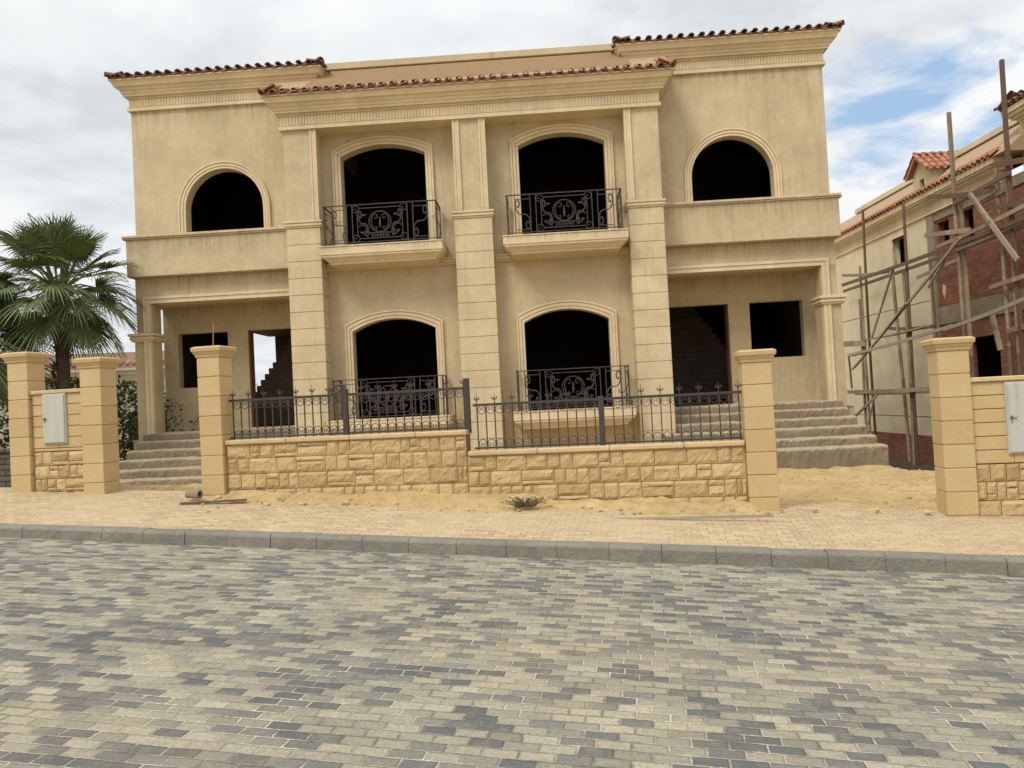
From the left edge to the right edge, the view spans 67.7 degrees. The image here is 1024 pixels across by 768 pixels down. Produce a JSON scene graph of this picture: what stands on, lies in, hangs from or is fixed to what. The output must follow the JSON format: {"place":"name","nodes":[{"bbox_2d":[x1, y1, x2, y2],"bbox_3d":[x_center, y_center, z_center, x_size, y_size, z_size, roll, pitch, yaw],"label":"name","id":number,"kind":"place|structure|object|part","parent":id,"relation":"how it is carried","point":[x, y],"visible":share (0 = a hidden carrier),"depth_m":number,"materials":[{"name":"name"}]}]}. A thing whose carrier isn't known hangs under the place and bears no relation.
{"place":"outdoors","nodes":[
{"label":"outdoors","id":0,"kind":"place"},
{"bbox_2d":[0,537,1023,767],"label":"road","id":1,"kind":"structure","parent":0,"point":[130,655],"depth_m":4.56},
{"bbox_2d":[0,487,1023,555],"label":"sidewalk","id":2,"kind":"structure","parent":0,"point":[823,528],"depth_m":8.51,"materials":[{"name":"beige sand"}]},
{"bbox_2d":[185,490,202,498],"bbox_3d":[-4.217,1.464,10.101,0.200,0.113,0.116,-3,-1,17],"label":"pipe","id":3,"kind":"object","parent":2,"relation":"on","point":[196,494],"visible":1,"depth_m":10.07,"materials":[{"name":"grey concrete"}]},
{"bbox_2d":[180,499,246,504],"bbox_3d":[-3.869,1.525,9.881,0.840,0.025,0.060,-3,-1,-2],"label":"batten","id":4,"kind":"object","parent":2,"relation":"on","point":[213,501],"visible":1,"depth_m":9.86,"materials":[{"name":"brown wood"}]},
{"bbox_2d":[210,490,764,515],"bbox_3d":[-0.545,1.495,9.418,7.200,0.470,0.622,-3,-1,10],"label":"sand drift","id":5,"kind":"object","parent":2,"relation":"on","point":[651,506],"visible":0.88,"depth_m":9.47,"materials":[{"name":"beige sand"}]},
{"bbox_2d":[499,496,548,507],"bbox_3d":[0.143,1.427,9.226,0.616,0.145,0.266,-3,-1,12],"label":"weed","id":6,"kind":"object","parent":5,"relation":"on","point":[520,503],"visible":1,"depth_m":9.22,"materials":[{"name":"plant"}]},
{"bbox_2d":[615,514,772,519],"bbox_3d":[1.704,1.519,8.626,2.400,0.030,0.026,-3,-1,10],"label":"batten","id":7,"kind":"object","parent":2,"relation":"on","point":[707,517],"visible":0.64,"depth_m":8.54,"materials":[{"name":"beige wood"}]},
{"bbox_2d":[5,457,1018,555],"bbox_3d":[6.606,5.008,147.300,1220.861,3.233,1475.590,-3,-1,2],"label":"ground","id":8,"kind":"structure","parent":0,"point":[850,492],"depth_m":11.84,"materials":[{"name":"beige sand"}]},
{"bbox_2d":[0,449,11,486],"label":"boundary wall","id":9,"kind":"structure","parent":8,"relation":"on","point":[5,474],"depth_m":11.38,"materials":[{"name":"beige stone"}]},
{"bbox_2d":[0,281,56,419],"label":"palm tree","id":10,"kind":"object","parent":8,"relation":"on","point":[3,385],"visible":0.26,"depth_m":16.36,"materials":[{"name":"green plant"}]},
{"bbox_2d":[0,352,121,493],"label":"gate wall","id":11,"kind":"structure","parent":8,"relation":"on","point":[85,459],"depth_m":10.84,"materials":[{"name":"stone"}]},
{"bbox_2d":[42,393,69,443],"bbox_3d":[-6.489,0.494,10.862,0.374,0.709,0.155,-3,-1,10],"label":"meter cabinet","id":12,"kind":"object","parent":11,"relation":"attached to","point":[55,423],"visible":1,"depth_m":10.80,"materials":[{"name":"grey metal"}]},
{"bbox_3d":[-6.499,0.494,10.803,0.342,0.673,0.034,-3,-1,10],"label":"door","id":13,"kind":"part","parent":12,"relation":"part of","materials":[{"name":"grey metal"}]},
{"bbox_2d":[0,211,146,389],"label":"palm tree","id":14,"kind":"object","parent":8,"relation":"on","point":[61,245],"visible":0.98,"depth_m":16.60,"materials":[{"name":"green plant"}]},
{"bbox_2d":[0,351,166,454],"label":"villa","id":15,"kind":"object","parent":8,"relation":"on","point":[125,369],"visible":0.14,"depth_m":31.73,"materials":[{"name":"ceramic"}]},
{"bbox_2d":[0,374,198,460],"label":"hedge","id":16,"kind":"object","parent":8,"relation":"on","point":[5,432],"visible":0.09,"depth_m":18.56,"materials":[{"name":"green plant"}]},
{"bbox_2d":[116,378,166,459],"bbox_3d":[-9.971,1.195,20.402,2.053,2.701,1.957,-3,-1,2],"label":"shrub","id":17,"kind":"object","parent":8,"relation":"on","point":[126,385],"visible":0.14,"depth_m":20.12,"materials":[{"name":"green plant"}]},
{"bbox_2d":[118,423,165,458],"bbox_3d":[-10.351,1.661,19.381,3.517,1.250,0.030,-3,-1,0],"label":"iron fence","id":18,"kind":"object","parent":8,"relation":"on","point":[129,435],"visible":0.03,"depth_m":19.39,"materials":[{"name":"black metal"}]},
{"bbox_2d":[315,416,369,435],"bbox_3d":[-2.510,0.790,11.269,0.926,0.617,0.483,-3,-1,2],"label":"weed","id":19,"kind":"object","parent":8,"relation":"on","point":[342,428],"visible":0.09,"depth_m":11.30,"materials":[{"name":"green plant"}]},
{"bbox_2d":[190,345,779,510],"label":"garden wall","id":20,"kind":"structure","parent":8,"relation":"on","point":[452,462],"depth_m":9.71,"materials":[{"name":"stone"}]},
{"bbox_2d":[229,376,471,439],"bbox_3d":[-2.215,0.347,10.203,3.399,0.744,0.060,-3,-1,10],"label":"iron fence","id":21,"kind":"object","parent":20,"relation":"on","point":[465,388],"visible":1,"depth_m":10.17,"materials":[{"name":"black metal"}]},
{"bbox_2d":[473,378,742,449],"bbox_3d":[1.161,0.412,9.576,3.370,0.788,0.060,-3,-1,10],"label":"iron fence","id":22,"kind":"object","parent":20,"relation":"on","point":[600,404],"visible":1,"depth_m":9.55,"materials":[{"name":"black metal"}]},
{"bbox_2d":[104,20,888,484],"bbox_3d":[-0.625,-2.374,20.811,17.069,11.495,10.299,-3,-1,2],"label":"villa","id":23,"kind":"object","parent":8,"relation":"on","point":[616,216],"visible":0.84,"depth_m":17.36,"materials":[{"name":"paint"}]},
{"bbox_2d":[121,469,935,519],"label":"gravel","id":24,"kind":"structure","parent":8,"relation":"on","point":[634,513],"depth_m":9.65,"materials":[{"name":"beige gravel"}]},
{"bbox_2d":[835,90,1023,461],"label":"villa","id":25,"kind":"object","parent":8,"relation":"on","point":[926,174],"visible":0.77,"depth_m":27.22,"materials":[{"name":"beige paint"}]},
{"bbox_2d":[920,336,1023,515],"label":"gate wall","id":26,"kind":"structure","parent":8,"relation":"on","point":[979,469],"depth_m":8.65,"materials":[{"name":"stone"}]},
{"bbox_2d":[1003,381,1023,453],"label":"meter cabinet","id":27,"kind":"object","parent":26,"relation":"attached to","point":[1013,394],"visible":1,"depth_m":8.56,"materials":[{"name":"grey metal"}]},
{"bbox_3d":[5.932,0.361,8.508,0.712,0.773,0.034,-3,-1,10],"label":"door","id":28,"kind":"part","parent":27,"relation":"part of","materials":[{"name":"grey metal"}]},
{"bbox_2d":[0,0,1023,391],"label":"sky","id":29,"kind":"structure","parent":0,"point":[893,73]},
{"bbox_2d":[889,456,935,470],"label":"dug soil","id":30,"kind":"structure","parent":0,"point":[900,463],"depth_m":26.46,"materials":[{"name":"brown soil"}]},
{"bbox_2d":[841,59,1023,464],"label":"scaffolding","id":31,"kind":"object","parent":30,"relation":"on","point":[1010,227],"visible":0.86,"depth_m":23.11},
{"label":"kerb bed","id":32,"kind":"structure","parent":0,"visible":0},
{"bbox_2d":[0,523,1023,575],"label":"kerb","id":33,"kind":"structure","parent":32,"relation":"on","point":[930,562],"depth_m":7.55,"materials":[{"name":"grey concrete"}]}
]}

